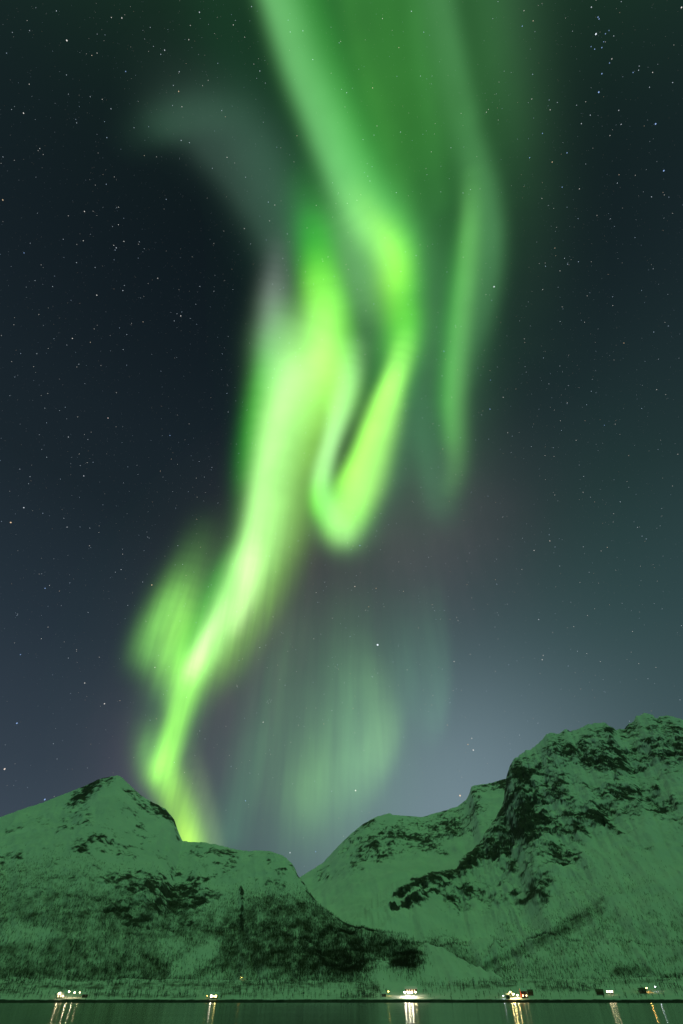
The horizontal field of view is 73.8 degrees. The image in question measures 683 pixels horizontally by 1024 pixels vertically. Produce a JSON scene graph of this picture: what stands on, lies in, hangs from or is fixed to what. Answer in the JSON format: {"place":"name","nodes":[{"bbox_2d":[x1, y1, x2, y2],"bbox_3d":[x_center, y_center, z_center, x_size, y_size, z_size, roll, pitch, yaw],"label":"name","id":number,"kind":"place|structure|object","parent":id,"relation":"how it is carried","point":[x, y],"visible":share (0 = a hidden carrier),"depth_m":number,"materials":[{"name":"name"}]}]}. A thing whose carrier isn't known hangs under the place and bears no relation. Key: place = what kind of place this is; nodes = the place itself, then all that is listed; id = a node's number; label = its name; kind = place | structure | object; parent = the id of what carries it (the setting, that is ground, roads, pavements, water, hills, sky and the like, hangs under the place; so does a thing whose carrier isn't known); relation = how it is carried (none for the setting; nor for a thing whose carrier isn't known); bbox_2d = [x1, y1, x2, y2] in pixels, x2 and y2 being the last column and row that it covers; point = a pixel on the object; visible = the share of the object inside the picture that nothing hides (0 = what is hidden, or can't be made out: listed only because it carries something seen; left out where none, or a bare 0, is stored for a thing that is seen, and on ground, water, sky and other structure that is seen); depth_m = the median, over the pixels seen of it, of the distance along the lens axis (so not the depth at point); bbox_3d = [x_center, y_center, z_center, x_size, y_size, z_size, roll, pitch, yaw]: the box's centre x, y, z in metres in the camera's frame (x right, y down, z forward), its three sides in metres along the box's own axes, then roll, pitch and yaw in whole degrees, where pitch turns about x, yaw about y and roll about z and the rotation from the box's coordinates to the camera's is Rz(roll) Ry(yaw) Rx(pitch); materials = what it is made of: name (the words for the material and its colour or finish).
{"place":"outdoors","nodes":[
{"label":"outdoors","id":0,"kind":"place"},
{"bbox_2d":[0,775,522,984],"bbox_3d":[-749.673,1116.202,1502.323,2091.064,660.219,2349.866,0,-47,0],"label":"mountain","id":1,"kind":"structure","parent":0,"point":[118,817],"depth_m":1135.94,"materials":[{"name":"white snow"}]},
{"bbox_2d":[0,844,682,1002],"bbox_3d":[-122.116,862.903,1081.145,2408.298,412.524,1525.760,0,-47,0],"label":"woods","id":2,"kind":"object","parent":1,"relation":"on","point":[356,965],"visible":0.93,"depth_m":891.67,"materials":[{"name":"green plant"}]},
{"bbox_2d":[0,1003,682,1023],"bbox_3d":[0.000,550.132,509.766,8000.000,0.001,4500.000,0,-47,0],"label":"water","id":3,"kind":"structure","parent":0,"point":[341,1013],"depth_m":122.44,"materials":[{"name":"green liquid"}]},
{"bbox_2d":[0,977,682,1002],"bbox_3d":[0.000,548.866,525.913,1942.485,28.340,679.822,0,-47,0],"label":"shore","id":4,"kind":"structure","parent":0,"point":[396,990],"depth_m":634.68,"materials":[{"name":"black"}]},
{"bbox_2d":[55,992,64,998],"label":"house","id":5,"kind":"structure","parent":4,"relation":"on","point":[59,995],"depth_m":573.09,"materials":[{"name":"brick"}]},
{"bbox_2d":[81,992,88,997],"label":"shed","id":6,"kind":"structure","parent":4,"relation":"on","point":[83,994],"depth_m":583.54,"materials":[{"name":"metal"}]},
{"bbox_2d":[209,991,218,998],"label":"house","id":7,"kind":"structure","parent":4,"relation":"on","point":[213,995],"depth_m":608.78,"materials":[{"name":"brick"}]},
{"bbox_2d":[404,986,416,993],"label":"hall","id":8,"kind":"structure","parent":4,"relation":"on","point":[410,989],"depth_m":654.30,"materials":[{"name":"metal"}]},
{"bbox_2d":[519,987,527,998],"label":"house","id":9,"kind":"structure","parent":4,"relation":"on","point":[523,990],"depth_m":602.01,"materials":[{"name":"brick"}]},
{"bbox_2d":[527,989,533,995],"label":"barn","id":10,"kind":"structure","parent":4,"relation":"on","point":[530,991],"depth_m":614.54,"materials":[{"name":"metal"}]},
{"bbox_2d":[595,989,603,995],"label":"barn","id":11,"kind":"structure","parent":4,"relation":"on","point":[599,991],"depth_m":599.68,"materials":[{"name":"metal"}]},
{"bbox_2d":[605,986,613,994],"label":"house","id":12,"kind":"structure","parent":4,"relation":"on","point":[607,990],"depth_m":605.08,"materials":[{"name":"brick"}]},
{"bbox_2d":[638,988,646,993],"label":"house","id":13,"kind":"structure","parent":4,"relation":"on","point":[641,990],"depth_m":595.25,"materials":[{"name":"brick"}]},
{"bbox_2d":[0,0,682,876],"label":"sky","id":14,"kind":"structure","parent":0,"point":[286,133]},
{"bbox_2d":[0,0,681,852],"bbox_3d":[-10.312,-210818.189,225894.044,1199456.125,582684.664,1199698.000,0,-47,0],"label":"stars","id":15,"kind":"object","parent":14,"relation":"in","point":[336,396],"visible":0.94,"depth_m":501118.62,"materials":[{"name":"white"}]},
{"bbox_2d":[300,779,505,923],"bbox_3d":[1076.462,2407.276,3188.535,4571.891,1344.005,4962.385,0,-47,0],"label":"mountain","id":16,"kind":"structure","parent":0,"point":[353,874],"depth_m":3085.39,"materials":[{"name":"white snow"}]},
{"bbox_2d":[320,713,682,980],"bbox_3d":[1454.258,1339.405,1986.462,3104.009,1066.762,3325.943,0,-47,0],"label":"mountain","id":17,"kind":"structure","parent":0,"point":[598,793],"depth_m":1487.39,"materials":[{"name":"white snow"}]}
]}

